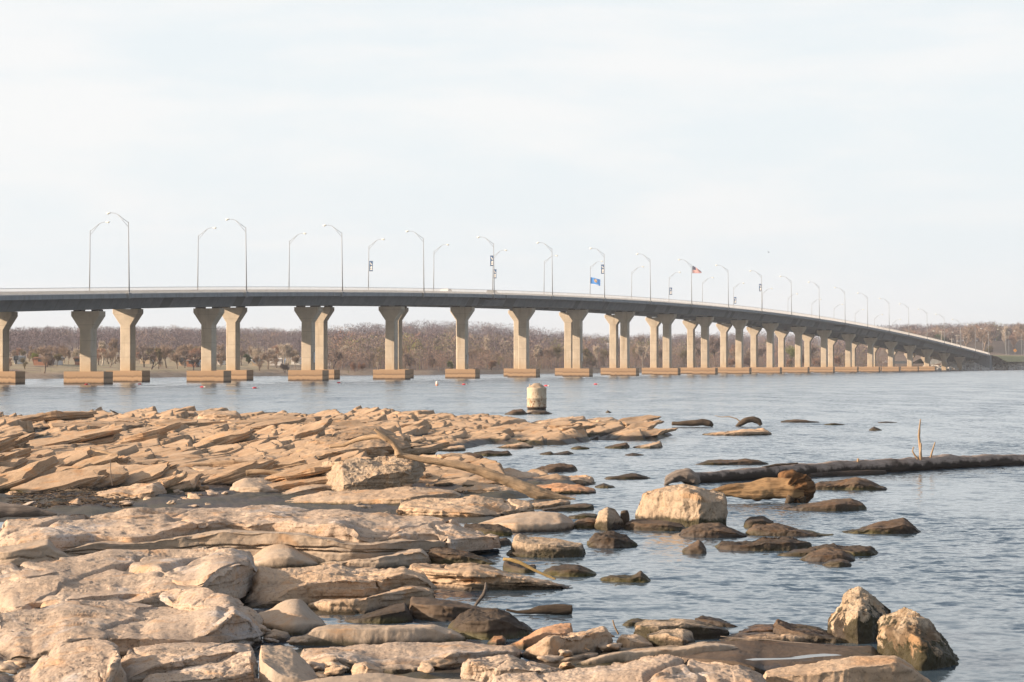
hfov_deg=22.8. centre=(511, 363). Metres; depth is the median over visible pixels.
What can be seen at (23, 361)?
bare tree
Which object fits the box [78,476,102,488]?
rock plate
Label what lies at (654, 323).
bridge pier
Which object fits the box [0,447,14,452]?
rock plate
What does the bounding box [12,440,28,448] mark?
rock plate
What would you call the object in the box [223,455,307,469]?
rock plate
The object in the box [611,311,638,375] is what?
bridge pier
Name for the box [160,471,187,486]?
rock plate
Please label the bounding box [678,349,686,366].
bare tree
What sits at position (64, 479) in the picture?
rock plate
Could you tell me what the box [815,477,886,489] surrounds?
rock
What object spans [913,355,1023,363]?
embankment
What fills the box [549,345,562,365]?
bare tree
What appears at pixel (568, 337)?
bridge pier
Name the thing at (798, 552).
rock
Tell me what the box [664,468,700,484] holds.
rock
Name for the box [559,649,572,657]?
stone
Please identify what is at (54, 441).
rock plate
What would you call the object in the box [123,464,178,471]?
rock plate
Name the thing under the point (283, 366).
bare tree
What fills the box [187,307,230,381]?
bridge pier
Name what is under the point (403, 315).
bridge pier
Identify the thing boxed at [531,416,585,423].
rock
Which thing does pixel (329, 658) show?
stone
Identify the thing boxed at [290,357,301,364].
house
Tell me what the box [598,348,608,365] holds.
bare tree
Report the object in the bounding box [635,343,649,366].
bare tree
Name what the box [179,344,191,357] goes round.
bare tree
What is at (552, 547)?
boulder
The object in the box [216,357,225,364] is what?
house
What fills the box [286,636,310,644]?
stone
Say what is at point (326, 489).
rock plate
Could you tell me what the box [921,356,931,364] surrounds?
bridge pier
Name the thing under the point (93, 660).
flat rock
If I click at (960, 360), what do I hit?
bridge pier
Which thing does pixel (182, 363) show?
house
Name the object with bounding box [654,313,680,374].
bridge pier
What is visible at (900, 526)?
rock
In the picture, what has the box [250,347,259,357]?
bare tree
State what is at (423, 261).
street lamp
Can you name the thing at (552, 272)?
street lamp
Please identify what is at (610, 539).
boulder
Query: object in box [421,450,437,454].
rock plate
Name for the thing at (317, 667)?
stone
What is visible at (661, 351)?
bare tree
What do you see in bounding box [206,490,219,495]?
stone
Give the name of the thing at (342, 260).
street lamp
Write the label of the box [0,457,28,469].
rock plate
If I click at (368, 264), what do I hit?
street lamp
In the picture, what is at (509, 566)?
rock
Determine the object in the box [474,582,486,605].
stick
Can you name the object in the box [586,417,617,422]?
rock
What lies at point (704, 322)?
bridge pier
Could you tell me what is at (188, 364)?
house
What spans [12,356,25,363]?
house
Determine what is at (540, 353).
bare tree
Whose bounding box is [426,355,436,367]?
bare tree
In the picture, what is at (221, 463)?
rock plate
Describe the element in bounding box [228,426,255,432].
rock plate
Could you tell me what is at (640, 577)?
rock
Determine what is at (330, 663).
stone
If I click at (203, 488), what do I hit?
stone
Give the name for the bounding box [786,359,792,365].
bare tree
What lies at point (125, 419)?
rock plate
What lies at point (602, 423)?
rock plate
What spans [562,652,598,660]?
flat stone
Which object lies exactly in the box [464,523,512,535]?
rock
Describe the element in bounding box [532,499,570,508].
flat rock
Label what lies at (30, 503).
stone
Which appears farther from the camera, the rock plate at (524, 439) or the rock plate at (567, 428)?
the rock plate at (567, 428)
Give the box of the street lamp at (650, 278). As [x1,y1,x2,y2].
[636,253,650,304]
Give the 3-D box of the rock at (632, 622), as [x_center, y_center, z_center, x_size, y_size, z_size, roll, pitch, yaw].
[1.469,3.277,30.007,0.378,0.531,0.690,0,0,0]
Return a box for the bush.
[985,345,993,352]
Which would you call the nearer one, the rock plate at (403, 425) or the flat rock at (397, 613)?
the flat rock at (397, 613)
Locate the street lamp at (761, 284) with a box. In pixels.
[750,270,761,313]
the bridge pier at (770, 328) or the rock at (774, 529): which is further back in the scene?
the bridge pier at (770, 328)
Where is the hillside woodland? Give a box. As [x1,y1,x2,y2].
[9,319,1023,364]
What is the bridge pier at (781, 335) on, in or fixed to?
in the water
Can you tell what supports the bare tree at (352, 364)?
on the ground
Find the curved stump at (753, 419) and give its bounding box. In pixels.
[715,415,761,425]
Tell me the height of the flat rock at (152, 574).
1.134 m
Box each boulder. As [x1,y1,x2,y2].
[253,544,318,568]
[320,456,425,490]
[448,608,533,639]
[460,654,562,681]
[478,511,574,532]
[511,533,584,557]
[521,626,612,660]
[574,517,595,528]
[587,530,637,548]
[594,507,623,530]
[635,484,727,526]
[647,628,694,646]
[827,586,890,643]
[876,607,958,670]
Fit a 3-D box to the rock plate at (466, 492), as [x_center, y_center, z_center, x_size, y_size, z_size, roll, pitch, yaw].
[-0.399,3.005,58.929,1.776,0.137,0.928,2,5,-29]
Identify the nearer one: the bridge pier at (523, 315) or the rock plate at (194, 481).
the rock plate at (194, 481)
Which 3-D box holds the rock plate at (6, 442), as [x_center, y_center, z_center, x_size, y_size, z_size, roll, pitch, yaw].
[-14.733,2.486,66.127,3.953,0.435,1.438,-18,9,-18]
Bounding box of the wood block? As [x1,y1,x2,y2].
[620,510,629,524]
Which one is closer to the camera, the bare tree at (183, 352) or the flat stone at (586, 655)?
the flat stone at (586, 655)
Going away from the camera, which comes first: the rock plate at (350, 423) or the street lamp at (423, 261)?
the rock plate at (350, 423)
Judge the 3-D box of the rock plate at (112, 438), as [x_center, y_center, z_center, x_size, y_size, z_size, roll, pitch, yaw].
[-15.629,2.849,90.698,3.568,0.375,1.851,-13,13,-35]
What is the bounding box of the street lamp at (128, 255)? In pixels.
[107,212,129,298]
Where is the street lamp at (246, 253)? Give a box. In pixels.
[225,218,246,297]
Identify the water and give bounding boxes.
[0,370,1023,681]
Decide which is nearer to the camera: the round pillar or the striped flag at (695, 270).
the round pillar
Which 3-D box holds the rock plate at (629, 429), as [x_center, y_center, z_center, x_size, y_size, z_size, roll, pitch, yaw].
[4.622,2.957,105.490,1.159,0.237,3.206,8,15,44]
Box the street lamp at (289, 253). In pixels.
[288,233,306,286]
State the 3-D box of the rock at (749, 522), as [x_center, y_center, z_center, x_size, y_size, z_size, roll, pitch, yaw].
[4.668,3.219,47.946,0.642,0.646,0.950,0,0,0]
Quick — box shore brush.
[9,347,916,372]
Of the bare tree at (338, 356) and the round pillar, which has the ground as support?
the bare tree at (338, 356)
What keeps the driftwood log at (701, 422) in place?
on the water
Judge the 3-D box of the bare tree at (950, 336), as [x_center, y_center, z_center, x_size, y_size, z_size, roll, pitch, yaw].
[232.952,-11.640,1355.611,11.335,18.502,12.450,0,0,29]
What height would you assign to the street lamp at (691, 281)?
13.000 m
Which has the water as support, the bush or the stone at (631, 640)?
the stone at (631, 640)
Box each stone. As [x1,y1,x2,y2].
[0,661,19,674]
[4,660,26,667]
[23,501,35,505]
[69,498,81,504]
[118,500,133,505]
[159,587,243,610]
[187,493,200,498]
[197,486,208,490]
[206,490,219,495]
[258,624,270,633]
[262,638,279,642]
[263,629,290,642]
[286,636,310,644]
[306,655,339,667]
[307,661,324,671]
[324,665,344,675]
[325,661,349,671]
[345,660,360,665]
[351,662,383,674]
[355,505,372,508]
[418,662,433,672]
[423,657,456,668]
[487,636,506,644]
[510,623,572,649]
[537,655,563,663]
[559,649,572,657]
[559,662,574,669]
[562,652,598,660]
[597,642,607,651]
[601,642,621,651]
[616,634,653,647]
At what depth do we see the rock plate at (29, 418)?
109.11 m
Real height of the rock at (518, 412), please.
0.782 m
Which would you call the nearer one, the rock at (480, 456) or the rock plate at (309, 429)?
the rock at (480, 456)
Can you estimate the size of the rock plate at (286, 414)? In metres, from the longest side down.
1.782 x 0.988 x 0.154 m
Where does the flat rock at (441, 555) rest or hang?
on the water
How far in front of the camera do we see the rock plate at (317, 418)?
117.91 m
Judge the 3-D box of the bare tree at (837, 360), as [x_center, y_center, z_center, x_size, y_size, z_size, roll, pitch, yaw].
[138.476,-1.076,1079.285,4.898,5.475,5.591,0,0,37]
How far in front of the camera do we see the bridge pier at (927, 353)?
1060.94 m
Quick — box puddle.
[746,654,837,659]
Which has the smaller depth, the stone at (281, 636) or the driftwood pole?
the stone at (281, 636)
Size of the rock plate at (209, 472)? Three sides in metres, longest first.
3.541 x 1.608 x 0.417 m
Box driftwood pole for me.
[246,469,281,475]
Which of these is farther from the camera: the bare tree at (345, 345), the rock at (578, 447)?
the bare tree at (345, 345)
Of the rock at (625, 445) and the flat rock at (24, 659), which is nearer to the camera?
the flat rock at (24, 659)
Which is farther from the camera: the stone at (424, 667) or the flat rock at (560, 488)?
the flat rock at (560, 488)
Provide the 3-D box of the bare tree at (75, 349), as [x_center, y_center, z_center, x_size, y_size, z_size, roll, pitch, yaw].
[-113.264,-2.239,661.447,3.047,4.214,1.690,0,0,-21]
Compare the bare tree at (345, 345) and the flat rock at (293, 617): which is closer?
the flat rock at (293, 617)
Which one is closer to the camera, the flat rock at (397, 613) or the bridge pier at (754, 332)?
the flat rock at (397, 613)
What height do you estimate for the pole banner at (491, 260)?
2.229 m
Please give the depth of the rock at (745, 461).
77.08 m
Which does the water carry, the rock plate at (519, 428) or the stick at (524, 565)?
the stick at (524, 565)
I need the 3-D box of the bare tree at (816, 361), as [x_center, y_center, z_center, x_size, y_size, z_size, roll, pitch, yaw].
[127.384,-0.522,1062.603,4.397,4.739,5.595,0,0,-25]
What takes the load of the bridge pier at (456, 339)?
in the water
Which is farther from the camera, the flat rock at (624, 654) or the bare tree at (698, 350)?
the bare tree at (698, 350)
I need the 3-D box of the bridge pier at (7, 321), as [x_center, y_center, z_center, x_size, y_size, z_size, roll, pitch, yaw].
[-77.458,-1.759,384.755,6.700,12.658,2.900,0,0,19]
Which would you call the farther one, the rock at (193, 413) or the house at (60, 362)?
the house at (60, 362)
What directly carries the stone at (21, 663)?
on the rocky shore
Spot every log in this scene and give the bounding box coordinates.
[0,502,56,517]
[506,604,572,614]
[672,419,713,426]
[682,419,1023,483]
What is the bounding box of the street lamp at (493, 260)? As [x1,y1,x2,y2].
[477,236,494,298]
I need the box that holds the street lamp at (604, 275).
[589,248,604,301]
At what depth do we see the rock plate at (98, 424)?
111.13 m
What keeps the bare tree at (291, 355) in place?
on the ground
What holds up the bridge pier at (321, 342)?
in the water
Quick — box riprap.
[923,358,1023,370]
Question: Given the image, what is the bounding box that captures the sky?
[0,0,1023,347]
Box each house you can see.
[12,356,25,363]
[32,357,55,365]
[54,357,64,364]
[73,357,79,364]
[140,356,153,363]
[179,358,189,365]
[186,359,200,366]
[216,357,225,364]
[250,358,260,365]
[270,358,285,364]
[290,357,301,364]
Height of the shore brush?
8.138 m
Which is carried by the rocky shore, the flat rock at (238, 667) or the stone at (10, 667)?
the stone at (10, 667)
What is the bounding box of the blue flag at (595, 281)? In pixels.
[591,277,599,285]
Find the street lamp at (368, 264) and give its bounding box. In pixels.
[368,239,384,289]
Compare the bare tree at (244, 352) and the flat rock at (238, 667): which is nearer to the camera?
the flat rock at (238, 667)
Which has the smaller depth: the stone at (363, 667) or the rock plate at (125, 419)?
the stone at (363, 667)
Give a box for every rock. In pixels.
[0,504,500,551]
[0,539,72,565]
[0,547,257,612]
[0,592,59,609]
[0,600,263,663]
[0,639,127,681]
[4,647,47,662]
[9,568,69,580]
[63,528,445,561]
[65,591,146,600]
[94,482,166,497]
[121,642,258,681]
[136,606,228,646]
[142,651,255,681]
[172,555,249,585]
[177,456,282,473]
[188,411,197,416]
[197,410,241,419]
[230,478,286,491]
[240,563,436,607]
[259,599,325,635]
[259,645,317,681]
[280,426,395,454]
[282,484,330,494]
[285,486,460,504]
[289,435,413,459]
[289,624,465,645]
[300,641,520,674]
[303,673,479,681]
[308,584,434,613]
[318,548,430,568]
[344,602,412,623]
[398,495,534,516]
[409,563,571,590]
[409,597,489,621]
[428,547,496,564]
[438,445,465,450]
[455,484,515,492]
[462,452,483,458]
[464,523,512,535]
[474,450,511,455]
[492,654,765,681]
[496,442,532,447]
[500,537,511,545]
[503,468,595,484]
[503,561,535,572]
[504,409,526,414]
[506,550,585,557]
[527,410,551,413]
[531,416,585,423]
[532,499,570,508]
[536,463,577,471]
[536,483,595,493]
[540,451,573,454]
[542,503,593,510]
[543,564,596,576]
[568,513,596,518]
[571,446,589,448]
[575,641,737,664]
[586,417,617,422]
[595,483,614,487]
[600,571,650,582]
[604,473,649,478]
[605,442,629,448]
[623,618,645,625]
[624,519,684,530]
[625,453,642,455]
[633,441,662,447]
[634,618,728,639]
[664,468,700,484]
[679,523,747,537]
[679,640,877,674]
[682,540,706,553]
[695,458,767,464]
[695,615,737,626]
[702,428,771,435]
[715,536,811,550]
[719,632,823,643]
[738,624,773,632]
[744,516,773,527]
[745,523,833,536]
[763,655,930,681]
[773,619,848,643]
[777,548,815,556]
[781,419,817,422]
[782,498,866,510]
[800,547,854,561]
[808,543,877,555]
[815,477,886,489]
[822,558,851,566]
[824,423,844,424]
[841,518,920,533]
[869,427,881,430]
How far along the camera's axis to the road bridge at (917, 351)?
796.04 m
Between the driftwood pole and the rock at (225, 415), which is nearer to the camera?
the driftwood pole
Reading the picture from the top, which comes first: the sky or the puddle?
the sky
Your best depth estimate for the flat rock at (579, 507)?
53.12 m
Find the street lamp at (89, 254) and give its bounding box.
[89,221,109,287]
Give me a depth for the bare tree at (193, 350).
646.75 m
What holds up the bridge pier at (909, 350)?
in the water
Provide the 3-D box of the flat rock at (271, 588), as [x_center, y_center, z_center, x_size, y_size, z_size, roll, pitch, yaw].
[-2.248,3.112,33.058,3.078,0.940,1.918,0,0,-19]
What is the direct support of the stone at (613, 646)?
on the flat rock at (624, 654)
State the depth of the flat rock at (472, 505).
51.23 m
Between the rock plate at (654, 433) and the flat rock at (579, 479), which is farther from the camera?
the rock plate at (654, 433)
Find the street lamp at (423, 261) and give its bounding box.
[406,230,424,296]
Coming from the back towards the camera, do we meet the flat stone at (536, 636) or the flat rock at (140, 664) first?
the flat stone at (536, 636)
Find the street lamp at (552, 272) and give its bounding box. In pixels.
[536,242,552,299]
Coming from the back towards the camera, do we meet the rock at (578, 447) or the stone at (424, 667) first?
the rock at (578, 447)
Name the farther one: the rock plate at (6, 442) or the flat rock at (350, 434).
the flat rock at (350, 434)
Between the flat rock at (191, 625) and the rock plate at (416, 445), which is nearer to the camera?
the flat rock at (191, 625)
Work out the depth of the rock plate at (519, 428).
106.05 m
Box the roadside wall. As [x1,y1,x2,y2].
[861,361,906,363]
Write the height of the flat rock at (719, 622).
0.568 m
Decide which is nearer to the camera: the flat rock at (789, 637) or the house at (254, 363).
the flat rock at (789, 637)
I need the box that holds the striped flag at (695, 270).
[692,266,701,272]
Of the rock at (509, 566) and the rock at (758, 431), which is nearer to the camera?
the rock at (509, 566)
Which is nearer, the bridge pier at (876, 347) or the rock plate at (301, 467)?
the rock plate at (301, 467)
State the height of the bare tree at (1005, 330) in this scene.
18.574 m
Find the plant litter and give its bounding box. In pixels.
[6,485,130,507]
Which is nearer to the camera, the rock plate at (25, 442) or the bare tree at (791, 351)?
the rock plate at (25, 442)
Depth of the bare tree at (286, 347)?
684.99 m
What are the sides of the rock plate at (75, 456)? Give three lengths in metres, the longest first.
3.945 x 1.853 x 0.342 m
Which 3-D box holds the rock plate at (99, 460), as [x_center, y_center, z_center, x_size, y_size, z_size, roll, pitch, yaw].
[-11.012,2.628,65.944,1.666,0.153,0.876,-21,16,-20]
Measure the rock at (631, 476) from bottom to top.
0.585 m
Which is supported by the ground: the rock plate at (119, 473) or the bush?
the bush
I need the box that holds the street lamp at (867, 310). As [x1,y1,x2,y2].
[857,293,867,328]
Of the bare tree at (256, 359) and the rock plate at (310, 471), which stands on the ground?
the bare tree at (256, 359)
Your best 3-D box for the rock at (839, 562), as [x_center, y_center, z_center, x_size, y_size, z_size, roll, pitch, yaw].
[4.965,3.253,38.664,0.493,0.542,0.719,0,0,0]
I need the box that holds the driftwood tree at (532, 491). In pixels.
[329,428,575,498]
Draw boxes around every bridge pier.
[0,312,24,383]
[64,309,112,383]
[113,308,149,381]
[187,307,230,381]
[216,306,252,380]
[288,306,328,380]
[310,306,339,378]
[373,305,409,378]
[379,306,413,377]
[445,306,479,377]
[450,311,456,368]
[504,309,533,375]
[508,307,539,376]
[555,311,572,375]
[562,309,592,375]
[601,314,619,374]
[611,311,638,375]
[642,316,660,373]
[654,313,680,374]
[680,320,698,373]
[692,316,717,373]
[713,323,735,372]
[727,319,751,373]
[743,326,761,372]
[759,323,781,372]
[774,330,788,372]
[788,326,809,372]
[802,334,814,371]
[814,330,834,372]
[828,337,838,371]
[839,333,858,371]
[852,341,860,371]
[861,337,879,371]
[864,345,881,370]
[882,341,899,371]
[886,349,897,366]
[901,345,918,370]
[919,349,935,370]
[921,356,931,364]
[938,353,949,369]
[954,356,964,369]
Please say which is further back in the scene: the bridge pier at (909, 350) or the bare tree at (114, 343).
the bridge pier at (909, 350)
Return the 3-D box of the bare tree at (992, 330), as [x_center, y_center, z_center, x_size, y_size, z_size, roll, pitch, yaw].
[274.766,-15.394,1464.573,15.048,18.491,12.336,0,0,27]
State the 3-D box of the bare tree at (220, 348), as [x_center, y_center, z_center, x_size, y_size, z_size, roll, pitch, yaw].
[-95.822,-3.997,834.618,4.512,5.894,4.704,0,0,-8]
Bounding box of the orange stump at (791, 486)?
[711,469,815,502]
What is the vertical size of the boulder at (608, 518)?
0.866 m
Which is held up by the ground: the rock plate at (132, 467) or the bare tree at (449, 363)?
the bare tree at (449, 363)
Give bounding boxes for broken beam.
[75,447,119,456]
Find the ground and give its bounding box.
[9,340,1023,378]
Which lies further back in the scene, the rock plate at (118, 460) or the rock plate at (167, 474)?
the rock plate at (118, 460)
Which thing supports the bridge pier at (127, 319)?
in the water
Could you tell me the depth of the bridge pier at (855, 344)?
989.01 m
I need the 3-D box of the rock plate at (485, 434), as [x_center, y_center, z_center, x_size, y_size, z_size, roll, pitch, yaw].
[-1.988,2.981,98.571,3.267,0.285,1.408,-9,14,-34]
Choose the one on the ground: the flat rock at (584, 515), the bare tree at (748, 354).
the bare tree at (748, 354)
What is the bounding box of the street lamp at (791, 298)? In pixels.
[780,276,791,317]
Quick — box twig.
[720,636,812,643]
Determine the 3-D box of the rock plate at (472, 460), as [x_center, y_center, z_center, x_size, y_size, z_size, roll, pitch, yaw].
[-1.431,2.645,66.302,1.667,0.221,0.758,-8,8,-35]
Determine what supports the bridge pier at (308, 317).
in the water
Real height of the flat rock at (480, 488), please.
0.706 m
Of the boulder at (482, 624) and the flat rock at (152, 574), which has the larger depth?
the flat rock at (152, 574)
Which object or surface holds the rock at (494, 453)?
on the water
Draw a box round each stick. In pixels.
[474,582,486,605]
[503,558,555,578]
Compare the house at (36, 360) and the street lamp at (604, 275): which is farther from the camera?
the street lamp at (604, 275)
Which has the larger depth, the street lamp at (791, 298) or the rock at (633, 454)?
the street lamp at (791, 298)
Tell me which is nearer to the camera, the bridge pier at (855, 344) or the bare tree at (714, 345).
the bridge pier at (855, 344)
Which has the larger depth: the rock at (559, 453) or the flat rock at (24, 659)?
the rock at (559, 453)
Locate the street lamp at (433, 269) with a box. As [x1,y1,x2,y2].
[433,244,448,290]
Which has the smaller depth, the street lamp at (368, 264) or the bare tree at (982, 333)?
the street lamp at (368, 264)
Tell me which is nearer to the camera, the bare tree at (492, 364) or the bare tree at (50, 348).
the bare tree at (50, 348)
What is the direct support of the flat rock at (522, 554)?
on the water
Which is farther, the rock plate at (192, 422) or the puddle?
the rock plate at (192, 422)
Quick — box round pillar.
[527,381,546,409]
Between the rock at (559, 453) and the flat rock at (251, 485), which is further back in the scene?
the rock at (559, 453)
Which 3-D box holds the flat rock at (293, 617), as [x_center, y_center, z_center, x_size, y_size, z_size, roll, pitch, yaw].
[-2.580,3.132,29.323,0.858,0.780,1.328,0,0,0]
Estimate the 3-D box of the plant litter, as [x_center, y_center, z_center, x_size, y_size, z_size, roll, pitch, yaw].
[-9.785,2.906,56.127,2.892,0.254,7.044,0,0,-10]
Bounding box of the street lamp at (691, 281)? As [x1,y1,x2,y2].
[678,259,691,307]
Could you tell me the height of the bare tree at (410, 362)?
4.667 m
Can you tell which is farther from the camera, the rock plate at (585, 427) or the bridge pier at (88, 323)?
the bridge pier at (88, 323)
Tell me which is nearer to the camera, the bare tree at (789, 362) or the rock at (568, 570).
the rock at (568, 570)
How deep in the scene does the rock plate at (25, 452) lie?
68.74 m
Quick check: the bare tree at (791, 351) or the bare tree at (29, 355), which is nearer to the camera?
the bare tree at (29, 355)
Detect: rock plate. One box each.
[0,411,97,420]
[0,431,24,436]
[0,436,19,450]
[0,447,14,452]
[0,450,42,458]
[0,456,59,493]
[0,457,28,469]
[0,466,13,472]
[1,432,23,437]
[3,447,32,460]
[3,469,108,493]
[4,462,129,492]
[6,415,42,421]
[10,468,99,494]
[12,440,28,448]
[15,432,36,443]
[25,447,94,465]
[26,437,84,445]
[47,421,144,429]
[54,461,70,466]
[56,463,92,470]
[60,425,123,442]
[72,433,121,444]
[72,452,118,465]
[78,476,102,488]
[99,475,108,482]
[100,457,124,464]
[108,417,149,421]
[110,432,167,444]
[110,462,170,488]
[118,455,130,462]
[123,422,181,439]
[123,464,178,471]
[127,460,158,464]
[144,470,176,483]
[155,418,197,425]
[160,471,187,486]
[165,480,190,493]
[177,456,264,467]
[179,473,199,491]
[187,467,259,477]
[188,426,224,431]
[193,426,252,445]
[194,481,200,490]
[196,421,226,426]
[201,460,276,485]
[211,419,309,424]
[220,416,321,422]
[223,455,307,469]
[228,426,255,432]
[229,462,257,467]
[237,436,278,443]
[243,418,305,429]
[246,415,316,421]
[251,459,268,461]
[265,465,321,477]
[265,465,331,480]
[266,475,327,489]
[267,413,299,416]
[275,468,319,481]
[277,418,333,439]
[280,460,328,470]
[323,483,332,490]
[325,425,359,430]
[329,457,342,461]
[331,420,366,425]
[332,418,380,422]
[341,424,369,429]
[367,420,408,423]
[399,423,412,426]
[410,443,426,447]
[413,442,449,454]
[418,474,441,482]
[420,473,431,477]
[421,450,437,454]
[423,467,486,478]
[425,482,453,486]
[436,458,479,467]
[437,453,467,458]
[462,477,501,486]
[463,491,477,493]
[465,432,501,438]
[501,425,539,431]
[517,438,529,441]
[549,423,582,427]
[558,425,580,429]
[559,424,597,430]
[590,420,615,425]
[602,428,649,436]
[618,415,660,424]
[623,420,663,425]
[626,420,660,428]
[641,429,667,438]
[649,428,677,433]
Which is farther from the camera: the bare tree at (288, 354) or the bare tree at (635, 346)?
the bare tree at (635, 346)
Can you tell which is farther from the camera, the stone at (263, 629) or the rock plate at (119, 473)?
the rock plate at (119, 473)
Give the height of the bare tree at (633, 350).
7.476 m
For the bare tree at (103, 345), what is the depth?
612.79 m
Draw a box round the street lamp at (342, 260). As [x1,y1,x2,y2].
[323,225,342,296]
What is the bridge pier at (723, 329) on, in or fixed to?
in the water
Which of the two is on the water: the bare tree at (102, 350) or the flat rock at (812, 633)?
the flat rock at (812, 633)
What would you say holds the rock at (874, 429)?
on the water
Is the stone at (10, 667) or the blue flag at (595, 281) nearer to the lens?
the stone at (10, 667)
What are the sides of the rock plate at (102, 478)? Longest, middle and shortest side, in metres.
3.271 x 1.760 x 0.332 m
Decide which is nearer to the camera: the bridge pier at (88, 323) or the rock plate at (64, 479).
the rock plate at (64, 479)
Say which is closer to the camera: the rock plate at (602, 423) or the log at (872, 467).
the log at (872, 467)
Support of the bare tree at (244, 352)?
on the ground
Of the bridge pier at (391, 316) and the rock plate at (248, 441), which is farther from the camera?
the bridge pier at (391, 316)
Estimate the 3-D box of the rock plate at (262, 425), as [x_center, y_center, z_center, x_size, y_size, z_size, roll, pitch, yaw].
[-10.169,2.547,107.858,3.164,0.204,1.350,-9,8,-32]
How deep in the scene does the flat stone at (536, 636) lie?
27.56 m
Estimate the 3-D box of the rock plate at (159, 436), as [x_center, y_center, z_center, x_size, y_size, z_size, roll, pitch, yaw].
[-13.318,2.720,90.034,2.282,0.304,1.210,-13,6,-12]
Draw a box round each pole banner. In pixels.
[369,261,372,270]
[490,255,492,265]
[601,264,604,273]
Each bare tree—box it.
[20,356,27,368]
[27,350,34,361]
[35,343,53,372]
[47,345,58,353]
[53,343,66,356]
[54,353,63,364]
[56,347,67,362]
[65,349,71,363]
[73,348,79,356]
[97,347,107,364]
[98,341,106,364]
[102,349,119,366]
[108,336,119,363]
[136,345,153,366]
[142,351,162,368]
[155,347,163,368]
[161,343,173,367]
[168,353,181,368]
[172,347,187,356]
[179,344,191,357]
[181,349,189,367]
[185,353,199,369]
[187,348,200,358]
[217,345,225,354]
[217,352,225,366]
[240,347,248,361]
[243,354,251,363]
[248,344,262,357]
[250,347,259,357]
[253,354,264,370]
[259,351,273,368]
[271,345,279,357]
[271,353,279,367]
[275,343,291,363]
[280,343,290,359]
[280,362,289,371]
[289,350,297,360]
[291,355,300,368]
[332,351,343,368]
[338,344,350,354]
[350,362,356,370]
[357,362,365,369]
[365,351,376,364]
[375,347,384,361]
[404,354,415,368]
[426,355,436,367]
[447,361,454,368]
[468,347,476,363]
[482,336,490,349]
[488,360,497,369]
[498,339,512,361]
[531,345,543,363]
[532,344,542,360]
[542,347,555,366]
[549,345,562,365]
[583,348,597,365]
[593,345,600,359]
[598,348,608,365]
[630,342,638,362]
[632,347,642,361]
[634,334,647,346]
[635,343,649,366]
[659,348,662,360]
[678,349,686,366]
[686,337,709,365]
[709,334,719,364]
[728,358,735,366]
[731,348,735,357]
[743,356,750,366]
[744,350,750,356]
[758,346,766,365]
[785,345,794,359]
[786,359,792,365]
[811,342,818,365]
[812,357,820,366]
[834,356,841,366]
[916,328,942,341]
[925,326,942,335]
[933,333,946,341]
[942,326,956,344]
[962,323,980,348]
[975,326,994,350]
[979,324,998,349]
[1001,325,1010,354]
[1009,328,1020,348]
[1010,323,1023,339]
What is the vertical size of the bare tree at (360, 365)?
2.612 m
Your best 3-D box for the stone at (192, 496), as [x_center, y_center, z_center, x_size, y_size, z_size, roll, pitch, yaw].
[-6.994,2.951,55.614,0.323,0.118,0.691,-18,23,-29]
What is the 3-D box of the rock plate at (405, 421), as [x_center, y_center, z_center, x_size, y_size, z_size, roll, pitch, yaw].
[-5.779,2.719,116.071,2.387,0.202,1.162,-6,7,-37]
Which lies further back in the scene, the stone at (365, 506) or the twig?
the stone at (365, 506)
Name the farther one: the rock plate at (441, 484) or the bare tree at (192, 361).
the bare tree at (192, 361)
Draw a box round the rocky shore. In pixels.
[0,405,672,678]
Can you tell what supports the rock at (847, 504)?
on the water
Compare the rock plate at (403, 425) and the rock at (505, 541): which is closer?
the rock at (505, 541)
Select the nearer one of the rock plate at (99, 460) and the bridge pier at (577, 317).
the rock plate at (99, 460)
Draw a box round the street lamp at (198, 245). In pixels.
[197,227,216,289]
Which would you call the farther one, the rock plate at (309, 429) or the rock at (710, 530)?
the rock plate at (309, 429)
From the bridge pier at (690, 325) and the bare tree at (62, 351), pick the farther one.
the bridge pier at (690, 325)
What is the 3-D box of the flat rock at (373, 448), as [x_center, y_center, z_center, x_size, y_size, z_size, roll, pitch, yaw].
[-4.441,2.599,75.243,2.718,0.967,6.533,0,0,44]
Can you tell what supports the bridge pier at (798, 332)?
in the water
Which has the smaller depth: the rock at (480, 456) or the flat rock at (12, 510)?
the flat rock at (12, 510)
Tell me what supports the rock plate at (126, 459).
on the rock plate
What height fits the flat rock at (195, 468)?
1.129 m
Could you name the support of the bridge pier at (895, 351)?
in the water
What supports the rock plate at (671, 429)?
on the rocky shore
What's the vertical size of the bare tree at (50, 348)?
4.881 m
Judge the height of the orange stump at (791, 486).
0.968 m
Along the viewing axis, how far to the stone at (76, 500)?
53.66 m
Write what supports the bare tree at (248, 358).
on the ground
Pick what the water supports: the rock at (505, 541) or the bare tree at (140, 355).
the rock at (505, 541)
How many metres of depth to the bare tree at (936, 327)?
1398.80 m
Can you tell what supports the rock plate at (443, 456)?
on the rocky shore
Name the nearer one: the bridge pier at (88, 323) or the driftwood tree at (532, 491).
the driftwood tree at (532, 491)
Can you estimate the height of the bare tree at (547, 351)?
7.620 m
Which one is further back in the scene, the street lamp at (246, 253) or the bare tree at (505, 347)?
the bare tree at (505, 347)
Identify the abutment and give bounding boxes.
[930,355,992,369]
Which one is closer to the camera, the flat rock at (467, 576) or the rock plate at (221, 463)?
the flat rock at (467, 576)
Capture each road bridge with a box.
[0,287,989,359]
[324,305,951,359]
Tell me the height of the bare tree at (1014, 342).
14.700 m

